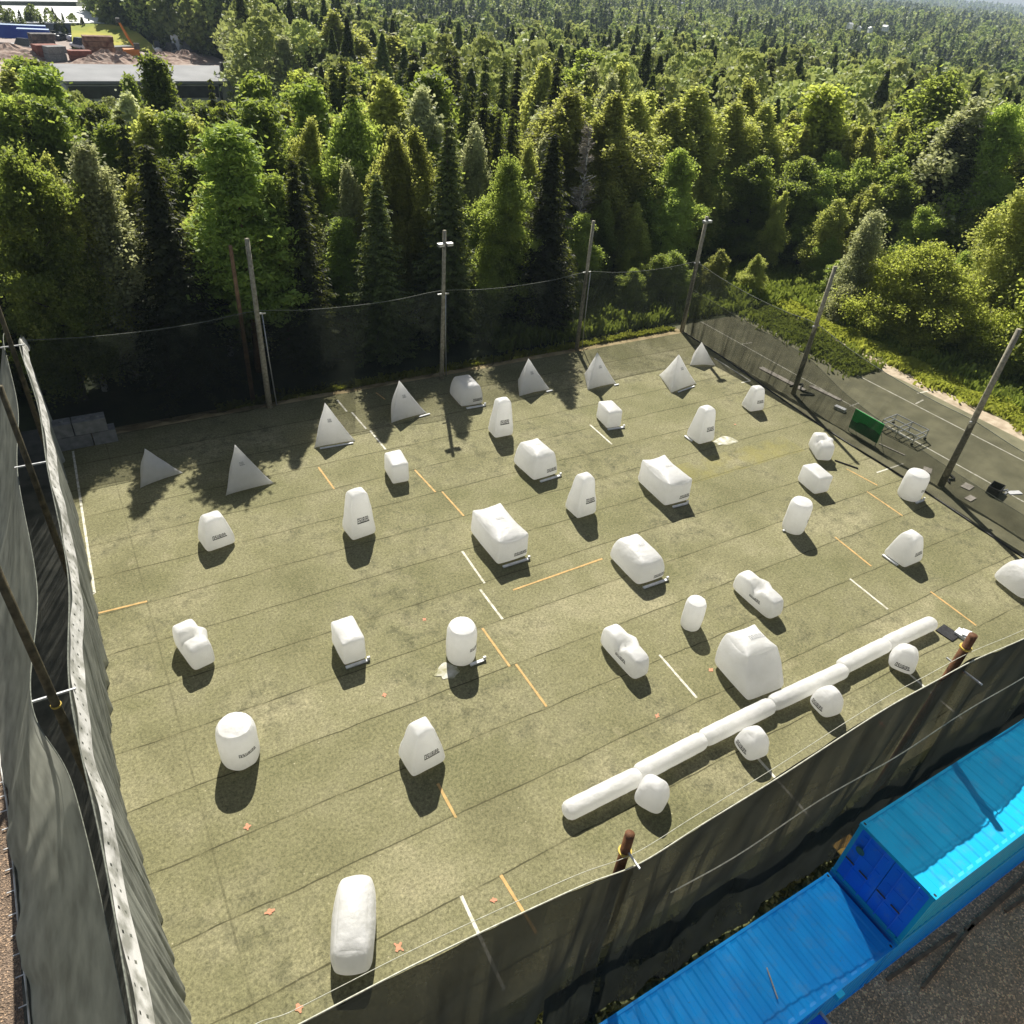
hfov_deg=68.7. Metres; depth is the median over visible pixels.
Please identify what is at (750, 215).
broadleaf tree
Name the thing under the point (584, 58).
broadleaf tree
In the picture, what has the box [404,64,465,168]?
pine tree
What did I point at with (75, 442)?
concrete block
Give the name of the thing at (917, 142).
broadleaf tree
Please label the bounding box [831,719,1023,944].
shipping container
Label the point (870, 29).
white house
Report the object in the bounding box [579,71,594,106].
spruce tree
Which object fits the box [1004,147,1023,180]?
birch tree
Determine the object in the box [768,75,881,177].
broadleaf tree
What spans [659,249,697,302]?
broadleaf tree
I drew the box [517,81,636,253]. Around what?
birch tree
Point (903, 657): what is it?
cushion bunker
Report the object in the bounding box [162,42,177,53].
parked car
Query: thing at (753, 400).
tower bunker
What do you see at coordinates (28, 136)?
spruce tree
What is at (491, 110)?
pine tree
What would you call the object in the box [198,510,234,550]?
tower bunker
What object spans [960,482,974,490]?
board
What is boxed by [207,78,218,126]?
spruce tree
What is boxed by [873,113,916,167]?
birch tree
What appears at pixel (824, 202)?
broadleaf tree
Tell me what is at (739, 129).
birch tree
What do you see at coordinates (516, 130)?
spruce tree
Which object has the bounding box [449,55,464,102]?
spruce tree
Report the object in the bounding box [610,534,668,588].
block bunker
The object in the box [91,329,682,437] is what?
path edge
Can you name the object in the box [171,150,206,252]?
pine tree
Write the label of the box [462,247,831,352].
undergrowth
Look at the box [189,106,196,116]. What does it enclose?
spruce tree
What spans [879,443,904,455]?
board
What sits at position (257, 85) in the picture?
pine tree
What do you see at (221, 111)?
spruce tree
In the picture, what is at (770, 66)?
spruce tree
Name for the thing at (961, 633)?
white sheet
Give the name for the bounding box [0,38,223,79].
ground yard
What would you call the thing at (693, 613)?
can bunker
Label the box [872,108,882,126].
spruce tree
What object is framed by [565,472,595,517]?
tower bunker
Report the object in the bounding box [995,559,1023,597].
block bunker
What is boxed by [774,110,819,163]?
birch tree
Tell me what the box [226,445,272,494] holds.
pyramid bunker
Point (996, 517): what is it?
ground court
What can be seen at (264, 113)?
pine tree
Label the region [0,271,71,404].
spruce tree
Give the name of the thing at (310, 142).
birch tree
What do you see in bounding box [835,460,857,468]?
dark stick
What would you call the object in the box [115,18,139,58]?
excavator
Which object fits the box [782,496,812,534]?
can bunker
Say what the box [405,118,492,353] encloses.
spruce tree
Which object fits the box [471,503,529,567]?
block bunker
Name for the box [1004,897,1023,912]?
plank
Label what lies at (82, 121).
broadleaf tree
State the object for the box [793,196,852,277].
birch tree
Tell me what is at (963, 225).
broadleaf tree
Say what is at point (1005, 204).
broadleaf tree
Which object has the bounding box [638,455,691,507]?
block bunker
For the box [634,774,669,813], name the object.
cushion bunker
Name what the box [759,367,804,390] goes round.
board
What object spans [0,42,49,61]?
rubble heap
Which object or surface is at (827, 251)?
broadleaf tree
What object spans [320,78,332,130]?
spruce tree
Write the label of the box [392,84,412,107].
pine tree
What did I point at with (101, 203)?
birch tree
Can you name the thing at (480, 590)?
white field lines
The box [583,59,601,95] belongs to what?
birch tree
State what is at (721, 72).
spruce tree
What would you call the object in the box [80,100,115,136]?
pine tree
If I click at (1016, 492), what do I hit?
board
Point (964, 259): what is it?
broadleaf tree
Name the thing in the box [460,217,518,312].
broadleaf tree
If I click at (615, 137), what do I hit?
birch tree
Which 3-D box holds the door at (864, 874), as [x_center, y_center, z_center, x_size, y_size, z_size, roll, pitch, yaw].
[10.152,10.221,21.613,0.120,2.350,1.080,-16,41,-26]
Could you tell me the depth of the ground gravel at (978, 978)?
23.05 m
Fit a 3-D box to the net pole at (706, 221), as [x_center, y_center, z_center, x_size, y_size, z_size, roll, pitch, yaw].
[14.650,-18.905,60.252,0.760,9.300,0.476,-16,41,-26]
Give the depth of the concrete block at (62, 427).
41.64 m
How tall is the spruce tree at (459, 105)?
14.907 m
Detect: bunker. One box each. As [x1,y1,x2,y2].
[140,449,182,487]
[172,619,214,669]
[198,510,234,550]
[215,712,259,770]
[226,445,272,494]
[314,403,354,448]
[330,875,375,974]
[331,616,369,668]
[342,487,375,539]
[384,450,408,482]
[391,381,429,422]
[398,717,444,775]
[446,617,485,665]
[450,375,485,408]
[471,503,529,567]
[488,397,512,437]
[514,438,561,481]
[518,359,552,395]
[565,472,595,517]
[584,352,618,388]
[596,400,624,429]
[601,624,648,678]
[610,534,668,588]
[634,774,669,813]
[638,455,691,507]
[660,355,695,392]
[680,595,706,631]
[684,405,715,443]
[690,342,714,365]
[715,624,783,699]
[733,570,783,617]
[734,725,768,759]
[742,385,764,410]
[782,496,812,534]
[798,463,832,493]
[809,432,834,459]
[810,685,843,716]
[882,529,923,566]
[888,643,918,673]
[897,468,929,503]
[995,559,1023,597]
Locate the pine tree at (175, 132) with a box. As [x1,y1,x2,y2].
[151,108,200,190]
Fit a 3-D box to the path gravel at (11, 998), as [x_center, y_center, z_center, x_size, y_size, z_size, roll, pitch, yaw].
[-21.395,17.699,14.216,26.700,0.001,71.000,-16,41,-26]
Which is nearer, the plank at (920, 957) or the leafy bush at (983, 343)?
the plank at (920, 957)
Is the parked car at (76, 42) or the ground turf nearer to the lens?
the ground turf
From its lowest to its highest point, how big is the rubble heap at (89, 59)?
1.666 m
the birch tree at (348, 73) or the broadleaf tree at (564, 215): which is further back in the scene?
the birch tree at (348, 73)
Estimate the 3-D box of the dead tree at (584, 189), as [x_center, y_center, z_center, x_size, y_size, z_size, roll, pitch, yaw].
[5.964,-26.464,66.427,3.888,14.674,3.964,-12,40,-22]
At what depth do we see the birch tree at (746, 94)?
84.31 m
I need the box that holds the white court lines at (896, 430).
[702,317,1023,501]
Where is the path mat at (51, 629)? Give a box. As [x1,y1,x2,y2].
[14,429,131,1023]
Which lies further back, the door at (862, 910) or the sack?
the sack
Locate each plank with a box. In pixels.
[885,931,956,981]
[921,924,973,988]
[964,877,1023,930]
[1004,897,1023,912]
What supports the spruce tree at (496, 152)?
on the ground at (121, 404)
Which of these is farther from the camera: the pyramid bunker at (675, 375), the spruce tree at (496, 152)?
the spruce tree at (496, 152)
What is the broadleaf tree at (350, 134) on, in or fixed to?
on the ground at (121, 404)
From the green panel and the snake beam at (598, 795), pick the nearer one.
the snake beam at (598, 795)
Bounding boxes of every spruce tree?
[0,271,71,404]
[16,99,41,165]
[84,106,102,152]
[113,110,140,194]
[119,144,260,417]
[128,156,141,181]
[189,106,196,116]
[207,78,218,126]
[216,101,228,126]
[229,303,285,364]
[263,157,353,377]
[288,93,296,123]
[295,155,351,336]
[311,73,321,98]
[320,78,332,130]
[326,64,345,125]
[327,75,370,312]
[331,173,425,367]
[336,57,351,106]
[368,69,381,102]
[401,47,422,91]
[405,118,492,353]
[424,62,435,72]
[441,50,458,121]
[442,73,451,127]
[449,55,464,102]
[454,83,473,160]
[454,104,462,137]
[460,86,476,133]
[471,56,493,122]
[476,91,492,174]
[486,111,505,194]
[494,56,510,117]
[498,108,521,164]
[498,132,583,341]
[503,110,517,159]
[507,53,524,131]
[519,102,535,156]
[544,57,563,111]
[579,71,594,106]
[656,87,665,111]
[715,66,726,105]
[720,63,738,104]
[760,53,777,95]
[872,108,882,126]
[910,123,963,210]
[935,123,985,242]
[997,160,1023,201]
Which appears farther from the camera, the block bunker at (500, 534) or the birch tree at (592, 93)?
the birch tree at (592, 93)
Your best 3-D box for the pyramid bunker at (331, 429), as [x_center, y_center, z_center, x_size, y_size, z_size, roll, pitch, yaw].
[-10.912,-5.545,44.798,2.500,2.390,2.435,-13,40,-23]
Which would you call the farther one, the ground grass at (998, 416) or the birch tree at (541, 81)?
the birch tree at (541, 81)
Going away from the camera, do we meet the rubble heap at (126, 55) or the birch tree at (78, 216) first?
the birch tree at (78, 216)
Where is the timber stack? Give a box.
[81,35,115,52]
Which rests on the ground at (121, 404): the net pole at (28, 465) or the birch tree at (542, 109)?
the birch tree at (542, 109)
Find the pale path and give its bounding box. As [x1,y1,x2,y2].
[820,332,1023,440]
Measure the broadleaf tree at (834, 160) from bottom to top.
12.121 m
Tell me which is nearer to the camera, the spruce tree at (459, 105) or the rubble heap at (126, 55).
the spruce tree at (459, 105)
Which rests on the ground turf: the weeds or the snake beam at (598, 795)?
the snake beam at (598, 795)
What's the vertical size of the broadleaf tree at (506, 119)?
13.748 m
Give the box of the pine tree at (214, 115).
[203,98,239,148]
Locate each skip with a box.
[66,49,91,60]
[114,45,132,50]
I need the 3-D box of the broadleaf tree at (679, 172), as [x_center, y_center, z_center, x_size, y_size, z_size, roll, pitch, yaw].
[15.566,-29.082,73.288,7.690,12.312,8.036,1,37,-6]
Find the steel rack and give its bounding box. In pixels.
[882,414,928,445]
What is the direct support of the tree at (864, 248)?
on the ground at (121, 404)
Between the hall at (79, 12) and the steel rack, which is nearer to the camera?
the steel rack
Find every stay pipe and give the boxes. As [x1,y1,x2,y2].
[259,312,276,404]
[445,292,446,375]
[582,273,590,346]
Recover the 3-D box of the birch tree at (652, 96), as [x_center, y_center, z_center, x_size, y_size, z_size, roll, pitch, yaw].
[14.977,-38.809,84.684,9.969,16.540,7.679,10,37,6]
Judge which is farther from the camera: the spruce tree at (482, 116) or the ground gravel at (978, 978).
the spruce tree at (482, 116)
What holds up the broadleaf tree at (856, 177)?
on the ground at (121, 404)
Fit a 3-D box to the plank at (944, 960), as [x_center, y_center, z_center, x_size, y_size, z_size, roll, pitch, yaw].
[13.745,13.938,23.587,3.225,0.080,0.090,-21,44,-31]
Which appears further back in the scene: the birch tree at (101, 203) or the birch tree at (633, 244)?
the birch tree at (633, 244)
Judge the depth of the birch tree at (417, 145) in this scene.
53.89 m
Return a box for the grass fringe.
[214,325,675,411]
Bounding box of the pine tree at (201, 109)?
[194,99,216,127]
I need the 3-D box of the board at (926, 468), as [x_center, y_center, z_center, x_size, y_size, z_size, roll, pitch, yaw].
[26.353,-2.651,47.544,0.500,0.050,0.700,22,40,22]
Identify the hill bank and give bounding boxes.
[71,24,154,51]
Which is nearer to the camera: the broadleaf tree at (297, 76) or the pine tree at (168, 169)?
the pine tree at (168, 169)
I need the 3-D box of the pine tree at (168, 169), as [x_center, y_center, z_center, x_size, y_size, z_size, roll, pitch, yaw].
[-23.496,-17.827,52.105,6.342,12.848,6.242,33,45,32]
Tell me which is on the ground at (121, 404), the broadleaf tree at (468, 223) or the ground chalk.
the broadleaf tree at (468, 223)
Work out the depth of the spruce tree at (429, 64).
70.35 m
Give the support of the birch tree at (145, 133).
on the ground at (121, 404)
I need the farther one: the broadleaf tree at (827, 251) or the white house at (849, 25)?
the white house at (849, 25)
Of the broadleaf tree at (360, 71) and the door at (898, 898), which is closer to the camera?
the door at (898, 898)
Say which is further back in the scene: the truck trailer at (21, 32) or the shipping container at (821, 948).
the truck trailer at (21, 32)
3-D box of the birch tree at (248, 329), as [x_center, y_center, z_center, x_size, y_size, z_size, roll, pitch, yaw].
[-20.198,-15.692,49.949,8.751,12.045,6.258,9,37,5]
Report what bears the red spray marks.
on the ground turf
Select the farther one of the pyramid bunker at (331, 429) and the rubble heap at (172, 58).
the rubble heap at (172, 58)
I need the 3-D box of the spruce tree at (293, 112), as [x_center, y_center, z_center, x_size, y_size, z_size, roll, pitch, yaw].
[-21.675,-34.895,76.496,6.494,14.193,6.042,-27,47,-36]
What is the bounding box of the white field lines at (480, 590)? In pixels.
[72,358,923,932]
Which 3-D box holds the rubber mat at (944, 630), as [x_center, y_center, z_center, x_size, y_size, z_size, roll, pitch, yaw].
[20.668,5.725,35.528,0.760,0.050,0.840,-20,43,-30]
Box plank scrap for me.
[766,968,777,998]
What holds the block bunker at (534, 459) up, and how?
on the ground turf
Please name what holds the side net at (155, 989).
hanging from the net pole at (28, 465)
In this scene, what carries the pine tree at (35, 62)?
on the ground at (121, 404)
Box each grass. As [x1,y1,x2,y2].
[761,307,1012,423]
[772,297,1023,433]
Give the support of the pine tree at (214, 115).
on the ground at (121, 404)
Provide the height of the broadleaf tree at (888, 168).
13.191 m
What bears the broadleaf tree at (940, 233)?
on the ground at (121, 404)
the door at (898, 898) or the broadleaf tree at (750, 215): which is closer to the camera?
the door at (898, 898)
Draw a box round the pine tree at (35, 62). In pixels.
[18,56,76,124]
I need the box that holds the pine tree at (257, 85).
[233,67,294,161]
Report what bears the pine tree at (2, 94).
on the ground at (121, 404)
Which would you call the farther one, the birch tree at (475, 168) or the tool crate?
the birch tree at (475, 168)
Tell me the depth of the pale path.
55.85 m
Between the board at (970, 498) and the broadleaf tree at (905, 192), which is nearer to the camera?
the board at (970, 498)
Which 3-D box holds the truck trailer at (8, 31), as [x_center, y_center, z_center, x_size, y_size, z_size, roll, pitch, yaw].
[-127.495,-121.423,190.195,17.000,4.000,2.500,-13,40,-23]
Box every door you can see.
[832,877,861,909]
[837,830,894,901]
[861,909,891,942]
[867,863,929,936]
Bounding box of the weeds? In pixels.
[738,303,885,377]
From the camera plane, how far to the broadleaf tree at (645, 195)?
69.99 m
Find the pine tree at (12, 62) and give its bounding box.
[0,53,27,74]
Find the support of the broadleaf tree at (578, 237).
on the ground at (121, 404)
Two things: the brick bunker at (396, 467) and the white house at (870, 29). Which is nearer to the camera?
the brick bunker at (396, 467)
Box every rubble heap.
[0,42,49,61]
[69,55,98,63]
[91,48,132,64]
[113,50,140,63]
[148,51,190,64]
[174,49,214,63]
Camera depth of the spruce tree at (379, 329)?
51.92 m
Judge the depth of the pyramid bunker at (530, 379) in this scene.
51.59 m
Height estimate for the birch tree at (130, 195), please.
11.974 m
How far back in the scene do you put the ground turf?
33.42 m
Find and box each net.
[0,334,127,1023]
[19,335,191,1023]
[26,261,695,375]
[256,630,1023,1023]
[685,263,1023,557]
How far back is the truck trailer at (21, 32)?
184.56 m
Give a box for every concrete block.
[51,417,73,438]
[57,430,93,450]
[71,412,107,435]
[92,423,117,444]
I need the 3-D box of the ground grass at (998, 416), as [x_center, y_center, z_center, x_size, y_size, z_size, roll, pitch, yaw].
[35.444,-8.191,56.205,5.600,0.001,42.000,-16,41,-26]
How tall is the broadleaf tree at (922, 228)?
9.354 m
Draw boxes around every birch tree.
[0,64,27,96]
[11,182,144,391]
[35,148,66,184]
[46,132,162,383]
[111,82,139,131]
[116,172,177,241]
[128,105,180,187]
[178,182,278,357]
[186,118,217,160]
[191,113,205,132]
[260,31,310,96]
[278,101,296,140]
[282,115,330,273]
[295,9,365,69]
[318,155,370,324]
[321,57,361,95]
[321,70,351,110]
[326,70,409,191]
[329,94,362,130]
[338,34,373,65]
[347,124,431,324]
[357,31,422,84]
[364,73,378,103]
[393,73,462,213]
[395,123,455,319]
[455,120,493,251]
[516,138,541,234]
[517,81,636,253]
[518,55,563,139]
[524,105,545,150]
[533,130,566,219]
[537,105,546,112]
[556,239,582,306]
[560,85,671,267]
[579,84,598,107]
[579,90,600,124]
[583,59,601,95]
[593,65,618,113]
[594,56,632,112]
[608,201,653,280]
[614,91,674,257]
[641,86,662,127]
[649,101,708,200]
[652,82,743,256]
[692,100,773,242]
[702,248,730,292]
[732,73,761,119]
[735,253,768,292]
[737,98,799,228]
[748,189,791,270]
[769,126,819,205]
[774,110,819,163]
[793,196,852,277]
[815,121,864,168]
[831,122,883,187]
[834,225,861,262]
[839,181,885,257]
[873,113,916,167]
[909,88,1013,249]
[940,241,947,249]
[957,177,1023,324]
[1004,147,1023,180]
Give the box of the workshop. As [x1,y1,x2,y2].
[50,62,239,108]
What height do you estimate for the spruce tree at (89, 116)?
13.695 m
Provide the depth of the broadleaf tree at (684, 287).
65.94 m
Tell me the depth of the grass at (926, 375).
59.58 m
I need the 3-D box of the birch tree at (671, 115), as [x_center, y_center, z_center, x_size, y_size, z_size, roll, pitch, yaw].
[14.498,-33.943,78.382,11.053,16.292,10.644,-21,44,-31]
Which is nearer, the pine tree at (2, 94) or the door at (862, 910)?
the door at (862, 910)
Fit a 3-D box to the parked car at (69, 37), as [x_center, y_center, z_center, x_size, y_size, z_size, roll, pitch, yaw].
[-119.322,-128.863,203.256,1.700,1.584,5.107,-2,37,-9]
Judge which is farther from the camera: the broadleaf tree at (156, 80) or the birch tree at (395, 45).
the birch tree at (395, 45)
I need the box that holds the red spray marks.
[244,424,735,1012]
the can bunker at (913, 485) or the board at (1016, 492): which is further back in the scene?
the board at (1016, 492)
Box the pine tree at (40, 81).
[14,62,88,144]
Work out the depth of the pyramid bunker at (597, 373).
53.13 m
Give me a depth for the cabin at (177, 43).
198.73 m
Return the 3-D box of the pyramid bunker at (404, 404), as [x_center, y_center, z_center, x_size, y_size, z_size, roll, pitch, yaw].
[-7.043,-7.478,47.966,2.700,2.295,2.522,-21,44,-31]
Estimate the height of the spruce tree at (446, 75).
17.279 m
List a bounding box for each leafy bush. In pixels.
[813,275,866,324]
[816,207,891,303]
[827,237,1006,356]
[957,303,1023,380]
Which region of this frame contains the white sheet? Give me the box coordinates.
[954,627,971,639]
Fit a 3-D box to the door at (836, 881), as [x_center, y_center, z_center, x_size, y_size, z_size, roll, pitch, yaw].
[9.960,12.313,23.163,0.120,2.350,1.080,-16,41,-26]
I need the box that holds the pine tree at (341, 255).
[319,214,365,339]
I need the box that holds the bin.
[42,45,67,61]
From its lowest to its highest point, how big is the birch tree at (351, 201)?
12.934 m
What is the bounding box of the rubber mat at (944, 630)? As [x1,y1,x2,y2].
[935,624,958,640]
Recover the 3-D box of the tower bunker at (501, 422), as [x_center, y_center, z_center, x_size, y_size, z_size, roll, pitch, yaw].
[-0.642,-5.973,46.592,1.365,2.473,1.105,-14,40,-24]
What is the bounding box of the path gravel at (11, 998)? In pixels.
[0,771,23,1023]
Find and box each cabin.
[170,34,184,49]
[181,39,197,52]
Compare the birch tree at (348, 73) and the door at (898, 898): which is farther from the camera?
the birch tree at (348, 73)
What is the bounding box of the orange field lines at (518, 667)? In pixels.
[98,393,975,911]
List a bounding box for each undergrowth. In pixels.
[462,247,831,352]
[775,279,1023,411]
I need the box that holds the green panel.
[848,409,884,445]
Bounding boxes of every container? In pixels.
[30,43,56,57]
[600,872,894,1023]
[829,849,1023,983]
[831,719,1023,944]
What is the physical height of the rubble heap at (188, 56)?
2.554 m
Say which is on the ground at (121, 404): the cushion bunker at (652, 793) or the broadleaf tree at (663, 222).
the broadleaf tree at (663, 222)
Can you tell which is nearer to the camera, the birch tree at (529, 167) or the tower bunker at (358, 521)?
the tower bunker at (358, 521)
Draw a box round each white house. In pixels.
[846,22,852,28]
[867,26,873,32]
[881,25,888,31]
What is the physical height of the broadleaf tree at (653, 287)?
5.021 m
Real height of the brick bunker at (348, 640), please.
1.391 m
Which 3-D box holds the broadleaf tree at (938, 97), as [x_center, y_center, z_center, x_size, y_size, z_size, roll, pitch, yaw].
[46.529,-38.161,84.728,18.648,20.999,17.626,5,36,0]
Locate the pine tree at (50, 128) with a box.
[17,91,111,184]
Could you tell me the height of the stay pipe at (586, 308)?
6.046 m
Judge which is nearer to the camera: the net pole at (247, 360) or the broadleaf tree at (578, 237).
the net pole at (247, 360)
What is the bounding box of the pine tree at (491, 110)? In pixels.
[475,103,506,166]
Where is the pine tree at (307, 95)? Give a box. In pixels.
[281,76,337,183]
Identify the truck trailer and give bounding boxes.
[0,23,45,37]
[16,28,49,37]
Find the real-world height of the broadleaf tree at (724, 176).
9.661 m
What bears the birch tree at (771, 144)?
on the ground at (121, 404)
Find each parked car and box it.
[12,37,30,47]
[55,33,66,40]
[66,33,71,40]
[69,37,84,49]
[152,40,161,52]
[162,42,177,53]
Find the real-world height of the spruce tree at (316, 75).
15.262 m
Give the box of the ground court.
[675,316,1023,555]
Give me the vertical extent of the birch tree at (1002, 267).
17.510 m
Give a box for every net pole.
[0,307,43,447]
[0,385,67,580]
[0,566,88,790]
[228,245,254,400]
[245,238,272,408]
[437,230,452,379]
[575,220,594,349]
[612,829,639,873]
[680,216,711,331]
[791,266,836,394]
[937,328,1021,487]
[941,632,981,685]
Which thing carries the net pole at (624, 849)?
on the ground moss
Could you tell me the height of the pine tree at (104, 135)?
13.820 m
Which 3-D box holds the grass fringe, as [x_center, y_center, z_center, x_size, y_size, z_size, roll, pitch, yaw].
[-2.636,-11.234,55.241,37.158,0.409,1.503,-16,41,-26]
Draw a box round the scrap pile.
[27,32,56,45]
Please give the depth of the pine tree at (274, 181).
46.63 m
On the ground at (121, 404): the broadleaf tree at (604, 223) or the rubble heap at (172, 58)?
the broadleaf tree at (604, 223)
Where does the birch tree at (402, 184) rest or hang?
on the ground at (121, 404)
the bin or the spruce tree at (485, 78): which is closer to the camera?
the spruce tree at (485, 78)
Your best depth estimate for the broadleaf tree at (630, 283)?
63.92 m
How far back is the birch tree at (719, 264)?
69.46 m
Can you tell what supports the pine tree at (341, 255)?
on the ground at (121, 404)
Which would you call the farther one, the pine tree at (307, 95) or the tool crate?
the pine tree at (307, 95)
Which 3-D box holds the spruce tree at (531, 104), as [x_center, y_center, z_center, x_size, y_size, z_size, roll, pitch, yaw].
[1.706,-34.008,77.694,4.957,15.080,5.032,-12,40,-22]
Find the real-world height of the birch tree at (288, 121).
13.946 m
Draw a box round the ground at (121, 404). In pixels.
[17,0,1023,431]
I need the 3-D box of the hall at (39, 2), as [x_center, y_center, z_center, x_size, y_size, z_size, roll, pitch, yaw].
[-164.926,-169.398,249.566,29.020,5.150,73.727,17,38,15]
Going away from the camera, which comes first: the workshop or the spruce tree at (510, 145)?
the spruce tree at (510, 145)
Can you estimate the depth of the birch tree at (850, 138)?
80.26 m
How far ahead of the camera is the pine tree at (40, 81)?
56.60 m
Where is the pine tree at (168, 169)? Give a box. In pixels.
[130,156,194,224]
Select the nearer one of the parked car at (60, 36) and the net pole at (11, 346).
the net pole at (11, 346)
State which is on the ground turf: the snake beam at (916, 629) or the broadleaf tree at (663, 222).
the snake beam at (916, 629)
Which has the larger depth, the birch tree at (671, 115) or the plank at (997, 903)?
the birch tree at (671, 115)
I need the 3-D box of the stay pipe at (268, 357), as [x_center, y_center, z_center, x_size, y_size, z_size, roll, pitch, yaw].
[-15.075,-9.326,46.125,0.555,6.346,0.137,-24,46,-34]
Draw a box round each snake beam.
[562,768,642,819]
[633,733,707,777]
[699,698,775,745]
[767,663,848,709]
[836,638,891,672]
[882,616,937,649]
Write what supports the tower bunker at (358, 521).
on the ground turf
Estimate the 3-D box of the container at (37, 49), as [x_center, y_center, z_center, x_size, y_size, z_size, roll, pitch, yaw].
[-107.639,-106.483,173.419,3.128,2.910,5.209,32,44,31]
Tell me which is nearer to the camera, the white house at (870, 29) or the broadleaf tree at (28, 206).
the broadleaf tree at (28, 206)
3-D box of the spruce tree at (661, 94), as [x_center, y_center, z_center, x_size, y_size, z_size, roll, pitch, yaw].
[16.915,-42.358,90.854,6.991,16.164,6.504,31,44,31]
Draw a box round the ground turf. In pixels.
[62,333,1023,1023]
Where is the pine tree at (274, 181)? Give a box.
[247,169,321,363]
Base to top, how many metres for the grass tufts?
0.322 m
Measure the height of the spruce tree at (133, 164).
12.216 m
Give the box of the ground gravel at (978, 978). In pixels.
[826,861,1023,1023]
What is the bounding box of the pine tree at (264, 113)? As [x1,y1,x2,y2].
[229,94,292,189]
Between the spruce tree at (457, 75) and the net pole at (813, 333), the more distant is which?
the spruce tree at (457, 75)
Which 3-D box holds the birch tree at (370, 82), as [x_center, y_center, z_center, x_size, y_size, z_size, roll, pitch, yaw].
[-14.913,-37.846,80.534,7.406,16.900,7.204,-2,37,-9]
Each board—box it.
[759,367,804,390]
[809,386,841,400]
[837,848,844,855]
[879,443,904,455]
[923,466,931,473]
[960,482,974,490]
[964,495,975,501]
[1007,490,1022,494]
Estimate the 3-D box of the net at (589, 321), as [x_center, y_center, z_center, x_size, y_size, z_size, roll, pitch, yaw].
[-5.692,-12.149,51.122,46.603,6.318,1.080,-16,41,-26]
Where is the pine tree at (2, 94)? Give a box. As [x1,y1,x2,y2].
[0,89,7,101]
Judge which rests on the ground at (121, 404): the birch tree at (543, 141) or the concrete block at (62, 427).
the birch tree at (543, 141)
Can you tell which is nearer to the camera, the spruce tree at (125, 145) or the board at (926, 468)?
the board at (926, 468)
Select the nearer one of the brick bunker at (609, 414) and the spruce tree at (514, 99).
the brick bunker at (609, 414)
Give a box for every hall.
[0,0,77,6]
[0,6,111,32]
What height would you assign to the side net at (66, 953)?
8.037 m
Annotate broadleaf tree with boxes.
[0,91,31,159]
[0,137,137,412]
[71,101,112,143]
[131,51,194,116]
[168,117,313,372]
[275,67,311,95]
[282,125,299,147]
[299,90,386,273]
[348,63,371,101]
[404,127,477,238]
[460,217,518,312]
[463,149,546,323]
[500,121,521,151]
[502,114,521,140]
[555,188,567,240]
[558,47,608,92]
[561,212,609,298]
[588,199,618,285]
[614,267,649,310]
[617,171,692,263]
[637,252,673,303]
[639,187,699,272]
[646,146,714,259]
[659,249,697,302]
[663,270,689,304]
[689,165,739,255]
[707,154,785,261]
[765,155,833,258]
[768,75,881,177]
[779,164,841,264]
[802,236,842,283]
[811,157,878,237]
[816,148,850,186]
[820,260,843,290]
[859,148,920,239]
[876,64,971,165]
[878,171,925,275]
[882,204,947,253]
[886,201,953,244]
[897,118,944,186]
[932,97,1023,230]
[938,204,989,257]
[954,249,977,276]
[971,196,1012,215]
[972,200,1011,265]
[985,273,1023,375]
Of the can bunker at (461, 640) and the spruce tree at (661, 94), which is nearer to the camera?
the can bunker at (461, 640)
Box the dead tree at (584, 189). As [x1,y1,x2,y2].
[565,121,594,235]
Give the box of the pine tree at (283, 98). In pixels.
[278,88,290,103]
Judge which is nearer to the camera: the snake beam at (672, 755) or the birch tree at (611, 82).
the snake beam at (672, 755)
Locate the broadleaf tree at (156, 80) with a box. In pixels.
[131,51,194,116]
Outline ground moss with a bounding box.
[534,858,838,1023]
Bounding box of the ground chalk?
[434,436,737,678]
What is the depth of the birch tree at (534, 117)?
71.11 m
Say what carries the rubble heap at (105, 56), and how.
on the ground yard at (67, 45)
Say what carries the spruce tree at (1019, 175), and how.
on the ground at (121, 404)
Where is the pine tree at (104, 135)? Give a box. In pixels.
[88,118,131,201]
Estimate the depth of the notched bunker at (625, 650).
31.97 m
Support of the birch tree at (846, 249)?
on the ground at (121, 404)
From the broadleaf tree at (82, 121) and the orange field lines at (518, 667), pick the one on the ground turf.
the orange field lines at (518, 667)
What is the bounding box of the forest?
[0,0,1023,168]
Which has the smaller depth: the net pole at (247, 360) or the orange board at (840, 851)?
the orange board at (840, 851)
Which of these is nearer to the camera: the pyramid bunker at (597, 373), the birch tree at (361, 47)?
the pyramid bunker at (597, 373)
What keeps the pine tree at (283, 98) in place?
on the ground at (121, 404)
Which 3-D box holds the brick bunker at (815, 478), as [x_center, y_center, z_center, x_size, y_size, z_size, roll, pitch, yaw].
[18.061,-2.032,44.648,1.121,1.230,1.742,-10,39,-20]
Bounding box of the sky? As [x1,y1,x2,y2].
[958,0,1023,6]
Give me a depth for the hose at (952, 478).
46.75 m
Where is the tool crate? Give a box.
[985,481,1007,497]
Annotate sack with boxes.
[833,404,846,412]
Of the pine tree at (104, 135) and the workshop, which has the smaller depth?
the pine tree at (104, 135)

